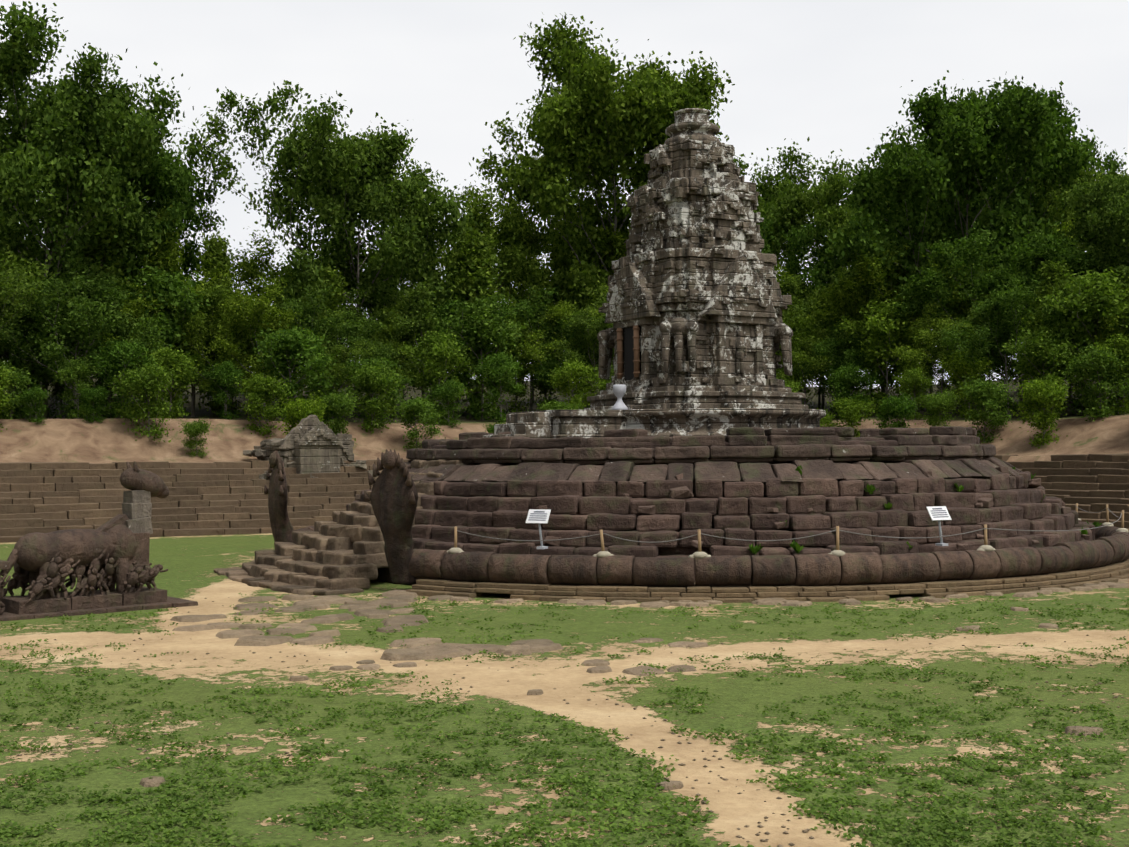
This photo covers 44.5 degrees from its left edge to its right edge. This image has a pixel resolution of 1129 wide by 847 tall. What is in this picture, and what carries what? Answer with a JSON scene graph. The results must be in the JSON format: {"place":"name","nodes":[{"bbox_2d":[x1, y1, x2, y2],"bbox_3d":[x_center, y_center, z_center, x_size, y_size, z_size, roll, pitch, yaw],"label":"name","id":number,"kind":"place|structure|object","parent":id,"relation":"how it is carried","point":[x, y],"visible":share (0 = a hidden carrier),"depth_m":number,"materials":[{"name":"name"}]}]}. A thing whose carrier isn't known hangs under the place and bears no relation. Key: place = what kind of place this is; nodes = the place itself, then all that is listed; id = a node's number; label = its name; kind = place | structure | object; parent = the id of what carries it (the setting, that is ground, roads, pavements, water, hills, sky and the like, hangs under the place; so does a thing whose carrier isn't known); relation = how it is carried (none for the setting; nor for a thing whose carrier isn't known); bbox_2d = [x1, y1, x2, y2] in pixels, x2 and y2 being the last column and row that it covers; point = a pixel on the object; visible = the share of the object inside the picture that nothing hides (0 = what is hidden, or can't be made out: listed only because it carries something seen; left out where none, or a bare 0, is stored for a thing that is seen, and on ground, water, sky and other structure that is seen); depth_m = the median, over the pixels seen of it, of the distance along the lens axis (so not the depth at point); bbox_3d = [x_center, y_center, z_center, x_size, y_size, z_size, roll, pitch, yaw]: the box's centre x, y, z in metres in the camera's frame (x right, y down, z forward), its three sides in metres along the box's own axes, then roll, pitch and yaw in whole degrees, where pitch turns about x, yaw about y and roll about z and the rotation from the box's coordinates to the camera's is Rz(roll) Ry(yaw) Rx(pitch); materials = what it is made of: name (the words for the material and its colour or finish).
{"place":"outdoors","nodes":[
{"label":"outdoors","id":0,"kind":"place"},
{"bbox_2d":[0,376,1128,846],"bbox_3d":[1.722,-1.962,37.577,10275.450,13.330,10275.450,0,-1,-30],"label":"ground","id":1,"kind":"structure","parent":0,"point":[208,658],"depth_m":21.26,"materials":[{"name":"green plant"}]},
{"bbox_2d":[0,264,50,339],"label":"tree","id":2,"kind":"object","parent":1,"relation":"on","point":[19,285],"visible":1,"depth_m":70.88,"materials":[{"name":"green plant"}]},
{"bbox_2d":[0,253,56,418],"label":"slim tree","id":3,"kind":"object","parent":1,"relation":"on","point":[35,369],"visible":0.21,"depth_m":76.69,"materials":[{"name":"green plant"}]},
{"bbox_2d":[0,209,83,337],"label":"tree","id":4,"kind":"object","parent":1,"relation":"on","point":[10,262],"visible":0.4,"depth_m":74.91,"materials":[{"name":"green plant"}]},
{"bbox_2d":[4,261,141,418],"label":"tree","id":5,"kind":"object","parent":1,"relation":"on","point":[126,328],"visible":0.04,"depth_m":77.48,"materials":[{"name":"green plant"}]},
{"bbox_2d":[54,356,101,418],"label":"bush","id":6,"kind":"object","parent":1,"relation":"on","point":[78,370],"visible":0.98,"depth_m":72.34,"materials":[{"name":"green plant"}]},
{"bbox_2d":[0,251,171,418],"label":"tree","id":7,"kind":"object","parent":1,"relation":"on","point":[83,323],"visible":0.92,"depth_m":74.58,"materials":[{"name":"green plant"}]},
{"bbox_2d":[0,461,197,621],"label":"horse statue","id":8,"kind":"object","parent":1,"relation":"on","point":[105,558],"visible":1,"depth_m":33.20,"materials":[{"name":"brown stone"}]},
{"bbox_2d":[61,204,143,418],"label":"slim tree","id":9,"kind":"object","parent":1,"relation":"on","point":[100,248],"visible":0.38,"depth_m":80.15,"materials":[{"name":"green plant"}]},
{"bbox_2d":[0,1,209,418],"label":"tall tree","id":10,"kind":"object","parent":1,"relation":"on","point":[63,128],"visible":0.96,"depth_m":76.67,"materials":[{"name":"green plant"}]},
{"bbox_2d":[0,123,226,400],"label":"tall tree","id":11,"kind":"object","parent":1,"relation":"on","point":[170,180],"visible":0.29,"depth_m":85.11,"materials":[{"name":"green plant"}]},
{"bbox_2d":[61,282,178,417],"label":"tree","id":12,"kind":"object","parent":1,"relation":"on","point":[134,308],"visible":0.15,"depth_m":79.16,"materials":[{"name":"green plant"}]},
{"bbox_2d":[82,333,168,417],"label":"bush","id":13,"kind":"object","parent":1,"relation":"on","point":[116,353],"visible":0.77,"depth_m":72.91,"materials":[{"name":"green plant"}]},
{"bbox_2d":[106,358,183,443],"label":"bush","id":14,"kind":"object","parent":1,"relation":"on","point":[147,384],"visible":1,"depth_m":71.51,"materials":[{"name":"green plant"}]},
{"bbox_2d":[89,264,218,418],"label":"bush","id":15,"kind":"object","parent":1,"relation":"on","point":[167,287],"visible":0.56,"depth_m":79.91,"materials":[{"name":"green plant"}]},
{"bbox_2d":[132,339,204,418],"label":"bush","id":16,"kind":"object","parent":1,"relation":"on","point":[176,359],"visible":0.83,"depth_m":75.37,"materials":[{"name":"green plant"}]},
{"bbox_2d":[132,199,204,416],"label":"slim tree","id":17,"kind":"object","parent":1,"relation":"on","point":[160,257],"visible":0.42,"depth_m":83.54,"materials":[{"name":"green plant"}]},
{"bbox_2d":[136,274,254,414],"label":"tall tree","id":18,"kind":"object","parent":1,"relation":"on","point":[218,294],"visible":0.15,"depth_m":81.74,"materials":[{"name":"green plant"}]},
{"bbox_2d":[162,307,267,414],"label":"tree","id":19,"kind":"object","parent":1,"relation":"on","point":[204,386],"visible":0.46,"depth_m":81.59,"materials":[{"name":"green plant"}]},
{"bbox_2d":[192,231,248,413],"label":"slim tree","id":20,"kind":"object","parent":1,"relation":"on","point":[215,256],"visible":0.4,"depth_m":86.33,"materials":[{"name":"green plant"}]},
{"bbox_2d":[199,360,244,419],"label":"bush","id":21,"kind":"object","parent":1,"relation":"on","point":[225,373],"visible":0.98,"depth_m":78.02,"materials":[{"name":"green plant"}]},
{"bbox_2d":[174,266,282,415],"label":"tree","id":22,"kind":"object","parent":1,"relation":"on","point":[197,288],"visible":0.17,"depth_m":83.00,"materials":[{"name":"green plant"}]},
{"bbox_2d":[232,368,294,437],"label":"bush","id":23,"kind":"object","parent":1,"relation":"on","point":[259,388],"visible":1,"depth_m":74.95,"materials":[{"name":"green plant"}]},
{"bbox_2d":[208,269,321,419],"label":"tree","id":24,"kind":"object","parent":1,"relation":"on","point":[250,307],"visible":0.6,"depth_m":80.52,"materials":[{"name":"green plant"}]},
{"bbox_2d":[244,317,340,420],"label":"bush","id":25,"kind":"object","parent":1,"relation":"on","point":[286,343],"visible":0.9,"depth_m":77.82,"materials":[{"name":"green plant"}]},
{"bbox_2d":[229,224,366,402],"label":"tree","id":26,"kind":"object","parent":1,"relation":"on","point":[246,272],"visible":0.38,"depth_m":90.58,"materials":[{"name":"green plant"}]},
{"bbox_2d":[276,392,331,434],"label":"bush","id":27,"kind":"object","parent":1,"relation":"on","point":[300,410],"visible":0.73,"depth_m":73.94,"materials":[{"name":"green plant"}]},
{"bbox_2d":[243,415,377,478],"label":"chapel","id":28,"kind":"structure","parent":1,"relation":"on","point":[310,444],"depth_m":71.17,"materials":[{"name":"stone"}]},
{"bbox_2d":[295,264,350,402],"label":"slim tree","id":29,"kind":"object","parent":1,"relation":"on","point":[329,275],"visible":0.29,"depth_m":87.18,"materials":[{"name":"green plant"}]},
{"bbox_2d":[296,333,376,418],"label":"tree","id":30,"kind":"object","parent":1,"relation":"on","point":[343,354],"visible":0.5,"depth_m":81.88,"materials":[{"name":"green plant"}]},
{"bbox_2d":[279,283,394,420],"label":"tree","id":31,"kind":"object","parent":1,"relation":"on","point":[322,325],"visible":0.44,"depth_m":83.84,"materials":[{"name":"green plant"}]},
{"bbox_2d":[316,386,360,440],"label":"bush","id":32,"kind":"object","parent":1,"relation":"on","point":[337,404],"visible":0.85,"depth_m":76.12,"materials":[{"name":"green plant"}]},
{"bbox_2d":[176,80,505,414],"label":"tall tree","id":33,"kind":"object","parent":1,"relation":"on","point":[341,178],"visible":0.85,"depth_m":88.41,"materials":[{"name":"green plant"}]},
{"bbox_2d":[214,440,473,595],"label":"stone steps","id":34,"kind":"structure","parent":1,"relation":"on","point":[342,552],"depth_m":40.26,"materials":[{"name":"stone"}]},
{"bbox_2d":[345,359,404,434],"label":"bush","id":35,"kind":"object","parent":1,"relation":"on","point":[371,379],"visible":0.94,"depth_m":78.61,"materials":[{"name":"green plant"}]},
{"bbox_2d":[297,209,454,395],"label":"tree","id":36,"kind":"object","parent":1,"relation":"on","point":[372,297],"visible":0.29,"depth_m":91.48,"materials":[{"name":"green plant"}]},
{"bbox_2d":[330,287,422,417],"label":"tree","id":37,"kind":"object","parent":1,"relation":"on","point":[405,327],"visible":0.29,"depth_m":88.03,"materials":[{"name":"green plant"}]},
{"bbox_2d":[341,349,413,423],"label":"bush","id":38,"kind":"object","parent":1,"relation":"on","point":[387,363],"visible":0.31,"depth_m":80.99,"materials":[{"name":"green plant"}]},
{"bbox_2d":[371,305,415,419],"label":"slim tree","id":39,"kind":"object","parent":1,"relation":"on","point":[391,329],"visible":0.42,"depth_m":88.19,"materials":[{"name":"green plant"}]},
{"bbox_2d":[389,391,445,450],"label":"bush","id":40,"kind":"object","parent":1,"relation":"on","point":[415,408],"visible":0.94,"depth_m":77.94,"materials":[{"name":"green plant"}]},
{"bbox_2d":[395,280,447,417],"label":"slim tree","id":41,"kind":"object","parent":1,"relation":"on","point":[417,304],"visible":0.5,"depth_m":88.84,"materials":[{"name":"green plant"}]},
{"bbox_2d":[395,330,474,422],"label":"bush","id":42,"kind":"object","parent":1,"relation":"on","point":[441,352],"visible":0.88,"depth_m":83.33,"materials":[{"name":"green plant"}]},
{"bbox_2d":[425,378,469,428],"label":"bush","id":43,"kind":"object","parent":1,"relation":"on","point":[448,392],"visible":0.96,"depth_m":82.34,"materials":[{"name":"green plant"}]},
{"bbox_2d":[390,279,520,396],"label":"tree","id":44,"kind":"object","parent":1,"relation":"on","point":[449,305],"visible":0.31,"depth_m":90.54,"materials":[{"name":"green plant"}]},
{"bbox_2d":[387,174,557,405],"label":"tall tree","id":45,"kind":"object","parent":1,"relation":"on","point":[519,246],"visible":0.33,"depth_m":101.24,"materials":[{"name":"green plant"}]},
{"bbox_2d":[431,295,528,420],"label":"bush","id":46,"kind":"object","parent":1,"relation":"on","point":[481,320],"visible":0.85,"depth_m":89.49,"materials":[{"name":"green plant"}]},
{"bbox_2d":[439,229,533,413],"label":"slim tree","id":47,"kind":"object","parent":1,"relation":"on","point":[475,254],"visible":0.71,"depth_m":92.58,"materials":[{"name":"green plant"}]},
{"bbox_2d":[472,351,524,421],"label":"bush","id":48,"kind":"object","parent":1,"relation":"on","point":[503,367],"visible":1,"depth_m":86.80,"materials":[{"name":"green plant"}]},
{"bbox_2d":[501,317,540,411],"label":"slim tree","id":49,"kind":"object","parent":1,"relation":"on","point":[515,352],"visible":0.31,"depth_m":93.50,"materials":[{"name":"green plant"}]},
{"bbox_2d":[490,285,598,410],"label":"tree","id":50,"kind":"object","parent":1,"relation":"on","point":[529,312],"visible":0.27,"depth_m":93.54,"materials":[{"name":"green plant"}]},
{"bbox_2d":[491,300,598,410],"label":"tree","id":51,"kind":"object","parent":1,"relation":"on","point":[531,350],"visible":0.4,"depth_m":93.14,"materials":[{"name":"green plant"}]},
{"bbox_2d":[494,220,629,403],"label":"tall tree","id":52,"kind":"object","parent":1,"relation":"on","point":[616,238],"visible":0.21,"depth_m":106.18,"materials":[{"name":"green plant"}]},
{"bbox_2d":[0,453,1128,542],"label":"pond steps","id":53,"kind":"structure","parent":1,"relation":"on","point":[220,498],"depth_m":65.14,"materials":[{"name":"brown stone"}]},
{"bbox_2d":[0,593,1128,846],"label":"pond floor weeds","id":54,"kind":"object","parent":1,"relation":"on","point":[842,815],"visible":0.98,"depth_m":15.86,"materials":[{"name":"green plant"}]},
{"bbox_2d":[528,292,614,405],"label":"tree","id":55,"kind":"object","parent":1,"relation":"on","point":[583,318],"visible":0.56,"depth_m":91.17,"materials":[{"name":"green plant"}]},
{"bbox_2d":[17,597,1125,846],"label":"path pebbles","id":56,"kind":"object","parent":1,"relation":"on","point":[613,729],"visible":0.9,"depth_m":17.77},
{"bbox_2d":[542,354,608,409],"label":"bush","id":57,"kind":"object","parent":1,"relation":"on","point":[570,374],"visible":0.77,"depth_m":87.70,"materials":[{"name":"green plant"}]},
{"bbox_2d":[469,13,734,311],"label":"tall tree","id":58,"kind":"object","parent":1,"relation":"on","point":[597,121],"visible":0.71,"depth_m":102.39,"materials":[{"name":"green plant"}]},
{"bbox_2d":[140,559,1128,790],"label":"flagstones","id":59,"kind":"object","parent":1,"relation":"on","point":[412,649],"visible":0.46,"depth_m":29.45,"materials":[{"name":"grey stone"}]},
{"bbox_2d":[346,440,1094,584],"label":"island tiers","id":60,"kind":"object","parent":1,"relation":"on","point":[712,507],"visible":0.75,"depth_m":37.53,"materials":[{"name":"stone"}]},
{"bbox_2d":[482,390,825,437],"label":"tower plinth","id":61,"kind":"structure","parent":60,"relation":"on","point":[683,413],"depth_m":44.64,"materials":[{"name":"stone"}]},
{"bbox_2d":[404,426,1022,482],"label":"stone platform tiers","id":62,"kind":"object","parent":60,"relation":"on","point":[541,458],"visible":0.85,"depth_m":39.36,"materials":[{"name":"stone"}]},
{"bbox_2d":[355,467,1089,549],"bbox_3d":[5.674,2.598,48.768,24.284,2.160,26.100,0,-1,-30],"label":"island rubble","id":63,"kind":"object","parent":60,"relation":"on","point":[683,492],"visible":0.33,"depth_m":37.17,"materials":[{"name":"stone"}]},
{"bbox_2d":[623,137,860,280],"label":"tall tree","id":64,"kind":"object","parent":1,"relation":"on","point":[769,195],"visible":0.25,"depth_m":119.83,"materials":[{"name":"green plant"}]},
{"bbox_2d":[406,558,1128,602],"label":"stone plinth","id":65,"kind":"structure","parent":1,"relation":"on","point":[1112,572],"depth_m":34.68,"materials":[{"name":"brown stone"}]},
{"bbox_2d":[264,449,1128,586],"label":"naga balustrade","id":66,"kind":"object","parent":65,"relation":"on","point":[393,497],"visible":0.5,"depth_m":35.55,"materials":[{"name":"stone"}]},
{"bbox_2d":[757,188,870,409],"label":"tree","id":67,"kind":"object","parent":1,"relation":"on","point":[812,269],"visible":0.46,"depth_m":109.25,"materials":[{"name":"green plant"}]},
{"bbox_2d":[776,307,854,408],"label":"tree","id":68,"kind":"object","parent":1,"relation":"on","point":[797,358],"visible":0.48,"depth_m":95.76,"materials":[{"name":"green plant"}]},
{"bbox_2d":[777,264,877,409],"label":"tall tree","id":69,"kind":"object","parent":1,"relation":"on","point":[792,284],"visible":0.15,"depth_m":104.86,"materials":[{"name":"green plant"}]},
{"bbox_2d":[792,320,894,418],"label":"tree","id":70,"kind":"object","parent":1,"relation":"on","point":[853,357],"visible":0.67,"depth_m":94.94,"materials":[{"name":"green plant"}]},
{"bbox_2d":[817,392,875,437],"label":"bush","id":71,"kind":"object","parent":1,"relation":"on","point":[847,409],"visible":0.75,"depth_m":83.73,"materials":[{"name":"green plant"}]},
{"bbox_2d":[828,362,883,419],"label":"bush","id":72,"kind":"object","parent":1,"relation":"on","point":[848,378],"visible":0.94,"depth_m":91.36,"materials":[{"name":"green plant"}]},
{"bbox_2d":[787,236,942,412],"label":"tree","id":73,"kind":"object","parent":1,"relation":"on","point":[806,307],"visible":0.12,"depth_m":100.65,"materials":[{"name":"green plant"}]},
{"bbox_2d":[774,148,969,393],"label":"tall tree","id":74,"kind":"object","parent":1,"relation":"on","point":[822,194],"visible":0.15,"depth_m":110.42,"materials":[{"name":"green plant"}]},
{"bbox_2d":[834,299,929,416],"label":"bush","id":75,"kind":"object","parent":1,"relation":"on","point":[889,329],"visible":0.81,"depth_m":91.94,"materials":[{"name":"green plant"}]},
{"bbox_2d":[873,389,921,428],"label":"bush","id":76,"kind":"object","parent":1,"relation":"on","point":[894,407],"visible":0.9,"depth_m":80.47,"materials":[{"name":"green plant"}]},
{"bbox_2d":[801,235,1005,407],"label":"tall tree","id":77,"kind":"object","parent":1,"relation":"on","point":[853,297],"visible":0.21,"depth_m":95.23,"materials":[{"name":"green plant"}]},
{"bbox_2d":[895,367,935,419],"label":"bush","id":78,"kind":"object","parent":1,"relation":"on","point":[913,378],"visible":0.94,"depth_m":84.58,"materials":[{"name":"green plant"}]},
{"bbox_2d":[918,386,960,434],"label":"bush","id":79,"kind":"object","parent":1,"relation":"on","point":[936,403],"visible":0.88,"depth_m":79.55,"materials":[{"name":"green plant"}]},
{"bbox_2d":[890,300,992,414],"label":"tree","id":80,"kind":"object","parent":1,"relation":"on","point":[927,336],"visible":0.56,"depth_m":86.85,"materials":[{"name":"green plant"}]},
{"bbox_2d":[816,70,1108,406],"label":"tall tree","id":81,"kind":"object","parent":1,"relation":"on","point":[968,146],"visible":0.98,"depth_m":93.46,"materials":[{"name":"green plant"}]},
{"bbox_2d":[937,348,992,419],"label":"bush","id":82,"kind":"object","parent":1,"relation":"on","point":[974,371],"visible":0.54,"depth_m":82.59,"materials":[{"name":"green plant"}]},
{"bbox_2d":[924,293,1030,410],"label":"tree","id":83,"kind":"object","parent":1,"relation":"on","point":[972,319],"visible":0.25,"depth_m":86.20,"materials":[{"name":"green plant"}]},
{"bbox_2d":[953,373,1015,443],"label":"bush","id":84,"kind":"object","parent":1,"relation":"on","point":[988,396],"visible":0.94,"depth_m":76.29,"materials":[{"name":"green plant"}]},
{"bbox_2d":[936,268,1042,415],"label":"tree","id":85,"kind":"object","parent":1,"relation":"on","point":[1000,331],"visible":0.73,"depth_m":82.18,"materials":[{"name":"green plant"}]},
{"bbox_2d":[885,221,1109,402],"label":"tall tree","id":86,"kind":"object","parent":1,"relation":"on","point":[1043,249],"visible":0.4,"depth_m":87.11,"materials":[{"name":"green plant"}]},
{"bbox_2d":[998,323,1079,417],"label":"bush","id":87,"kind":"object","parent":1,"relation":"on","point":[1044,343],"visible":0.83,"depth_m":77.10,"materials":[{"name":"green plant"}]},
{"bbox_2d":[954,215,1127,406],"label":"tree","id":88,"kind":"object","parent":1,"relation":"on","point":[990,258],"visible":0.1,"depth_m":86.89,"materials":[{"name":"green plant"}]},
{"bbox_2d":[1010,370,1074,447],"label":"bush","id":89,"kind":"object","parent":1,"relation":"on","point":[1040,393],"visible":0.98,"depth_m":71.97,"materials":[{"name":"green plant"}]},
{"bbox_2d":[959,164,1128,261],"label":"tall tree","id":90,"kind":"object","parent":1,"relation":"on","point":[1050,192],"visible":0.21,"depth_m":95.82,"materials":[{"name":"green plant"}]},
{"bbox_2d":[1015,259,1083,413],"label":"slim tree","id":91,"kind":"object","parent":1,"relation":"on","point":[1051,272],"visible":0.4,"depth_m":79.61,"materials":[{"name":"green plant"}]},
{"bbox_2d":[1011,288,1125,415],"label":"tree","id":92,"kind":"object","parent":1,"relation":"on","point":[1052,314],"visible":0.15,"depth_m":77.28,"materials":[{"name":"green plant"}]},
{"bbox_2d":[1035,267,1128,414],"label":"bush","id":93,"kind":"object","parent":1,"relation":"on","point":[1100,296],"visible":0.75,"depth_m":76.43,"materials":[{"name":"green plant"}]},
{"bbox_2d":[1058,169,1128,283],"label":"tall tree","id":94,"kind":"object","parent":1,"relation":"on","point":[1110,204],"visible":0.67,"depth_m":84.28,"materials":[{"name":"green plant"}]},
{"bbox_2d":[1062,338,1128,420],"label":"bush","id":95,"kind":"object","parent":1,"relation":"on","point":[1098,365],"visible":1,"depth_m":72.38,"materials":[{"name":"green plant"}]},
{"bbox_2d":[1090,334,1128,415],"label":"bush","id":96,"kind":"object","parent":1,"relation":"on","point":[1121,348],"visible":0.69,"depth_m":72.92,"materials":[{"name":"green plant"}]},
{"bbox_2d":[0,0,1128,388],"label":"sky","id":97,"kind":"structure","parent":0,"point":[832,73],"materials":[{"name":"white"}]},
{"bbox_2d":[597,108,792,394],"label":"sanctuary tower","id":98,"kind":"structure","parent":0,"point":[694,291],"depth_m":46.58,"materials":[{"name":"stone"}]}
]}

